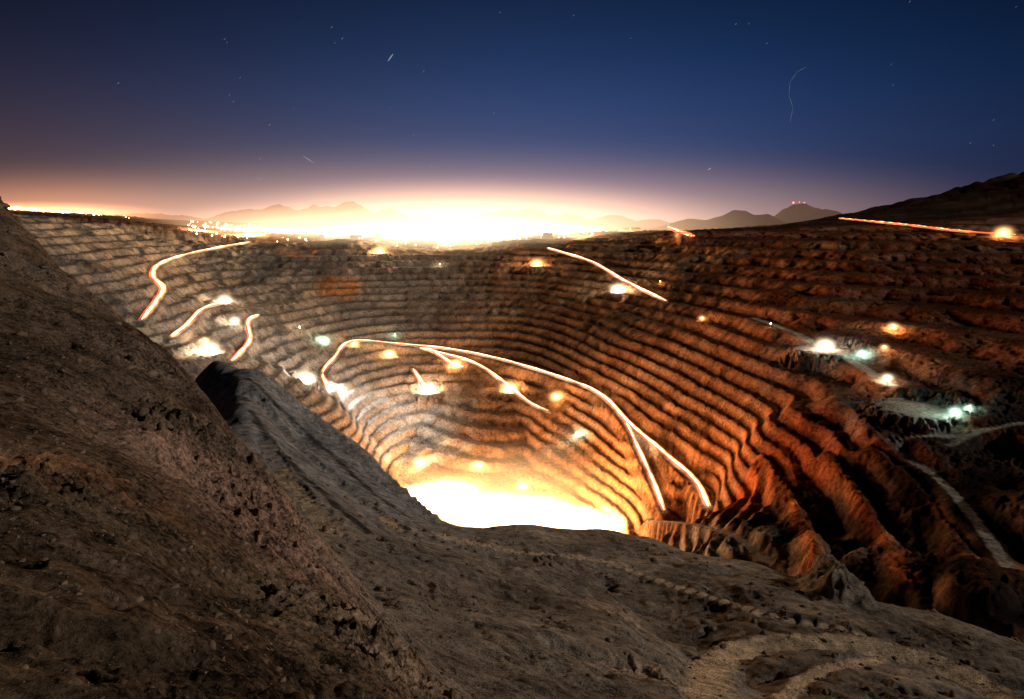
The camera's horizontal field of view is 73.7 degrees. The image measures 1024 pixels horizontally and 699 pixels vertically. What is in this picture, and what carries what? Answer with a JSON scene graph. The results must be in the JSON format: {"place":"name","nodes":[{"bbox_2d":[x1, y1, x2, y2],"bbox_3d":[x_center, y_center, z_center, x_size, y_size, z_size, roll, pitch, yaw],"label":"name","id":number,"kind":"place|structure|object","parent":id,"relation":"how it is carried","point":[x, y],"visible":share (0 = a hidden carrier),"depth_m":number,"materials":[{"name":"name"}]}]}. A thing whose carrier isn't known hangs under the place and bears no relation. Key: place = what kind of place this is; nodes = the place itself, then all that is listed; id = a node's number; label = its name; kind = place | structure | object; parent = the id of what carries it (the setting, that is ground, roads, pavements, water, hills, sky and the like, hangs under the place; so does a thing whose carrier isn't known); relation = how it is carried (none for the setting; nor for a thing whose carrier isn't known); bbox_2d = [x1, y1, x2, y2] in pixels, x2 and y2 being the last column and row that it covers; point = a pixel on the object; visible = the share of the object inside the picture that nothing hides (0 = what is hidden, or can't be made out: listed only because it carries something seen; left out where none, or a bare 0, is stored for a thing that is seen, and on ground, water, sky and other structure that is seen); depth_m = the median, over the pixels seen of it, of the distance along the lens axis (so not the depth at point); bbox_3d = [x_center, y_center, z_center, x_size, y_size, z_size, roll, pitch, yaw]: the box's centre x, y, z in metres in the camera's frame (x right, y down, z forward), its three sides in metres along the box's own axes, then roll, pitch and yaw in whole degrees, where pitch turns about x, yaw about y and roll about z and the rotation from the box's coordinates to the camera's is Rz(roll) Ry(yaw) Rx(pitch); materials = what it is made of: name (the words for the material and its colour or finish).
{"place":"outdoors","nodes":[
{"label":"outdoors","id":0,"kind":"place"},
{"bbox_2d":[0,172,1023,698],"bbox_3d":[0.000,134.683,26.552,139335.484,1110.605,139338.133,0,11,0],"label":"terrain","id":1,"kind":"structure","parent":0,"point":[792,442],"depth_m":972.26,"materials":[{"name":"brown soil"}]},
{"bbox_2d":[8,206,124,215],"bbox_3d":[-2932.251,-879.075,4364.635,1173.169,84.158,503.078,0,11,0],"label":"town lights","id":2,"kind":"object","parent":1,"relation":"on","point":[35,209],"visible":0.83,"depth_m":4339.15},
{"bbox_2d":[139,242,248,318],"bbox_3d":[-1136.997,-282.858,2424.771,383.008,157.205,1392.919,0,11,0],"label":"light trail","id":3,"kind":"object","parent":1,"relation":"on","point":[149,309],"visible":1,"depth_m":2214.40,"materials":[{"name":"white"}]},
{"bbox_2d":[170,301,226,335],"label":"light trail","id":4,"kind":"object","parent":1,"relation":"on","point":[188,322],"visible":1,"depth_m":1906.30,"materials":[{"name":"white"}]},
{"bbox_2d":[230,314,259,359],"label":"light trail","id":5,"kind":"object","parent":1,"relation":"on","point":[248,341],"visible":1,"depth_m":2003.31,"materials":[{"name":"white"}]},
{"bbox_2d":[412,368,427,389],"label":"light trail","id":6,"kind":"object","parent":1,"relation":"on","point":[418,376],"visible":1,"depth_m":2321.54,"materials":[{"name":"white"}]},
{"bbox_2d":[431,349,462,366],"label":"light trail","id":7,"kind":"object","parent":1,"relation":"on","point":[443,357],"visible":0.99,"depth_m":2408.48,"materials":[{"name":"white"}]},
{"bbox_2d":[188,221,722,245],"bbox_3d":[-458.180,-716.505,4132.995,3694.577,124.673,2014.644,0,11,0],"label":"town lights","id":8,"kind":"object","parent":1,"relation":"on","point":[543,234],"visible":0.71,"depth_m":3402.24,"materials":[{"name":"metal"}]},
{"bbox_2d":[421,347,547,409],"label":"light trail","id":9,"kind":"object","parent":1,"relation":"on","point":[512,388],"visible":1,"depth_m":2294.01,"materials":[{"name":"white"}]},
{"bbox_2d":[0,196,1023,698],"bbox_3d":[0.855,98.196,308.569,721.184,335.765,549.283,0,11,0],"label":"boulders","id":10,"kind":"object","parent":1,"relation":"on","point":[142,412],"visible":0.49,"depth_m":105.38,"materials":[{"name":"brown stone"}]},
{"bbox_2d":[321,339,710,505],"bbox_3d":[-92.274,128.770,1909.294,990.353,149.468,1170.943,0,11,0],"label":"light trail","id":11,"kind":"object","parent":1,"relation":"on","point":[686,471],"visible":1,"depth_m":1949.97,"materials":[{"name":"white"}]},
{"bbox_2d":[548,248,667,300],"bbox_3d":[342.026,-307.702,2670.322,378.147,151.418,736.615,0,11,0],"label":"light trail","id":12,"kind":"object","parent":1,"relation":"on","point":[627,282],"visible":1,"depth_m":2638.00,"materials":[{"name":"white"}]},
{"bbox_2d":[624,421,665,508],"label":"light trail","id":13,"kind":"object","parent":1,"relation":"on","point":[655,486],"visible":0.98,"depth_m":1611.93,"materials":[{"name":"white"}]},
{"bbox_2d":[667,227,694,235],"bbox_3d":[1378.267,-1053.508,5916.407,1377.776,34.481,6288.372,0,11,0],"label":"light trail","id":14,"kind":"object","parent":1,"relation":"on","point":[678,231],"visible":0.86,"depth_m":2937.09,"materials":[{"name":"orange"}]},
{"bbox_2d":[839,218,1015,234],"bbox_3d":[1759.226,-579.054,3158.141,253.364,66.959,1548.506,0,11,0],"label":"light trail","id":15,"kind":"object","parent":1,"relation":"on","point":[926,226],"visible":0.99,"depth_m":2709.65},
{"bbox_2d":[0,0,1023,222],"label":"sky","id":16,"kind":"structure","parent":0,"point":[625,108],"materials":[{"name":"blue"}]}
]}

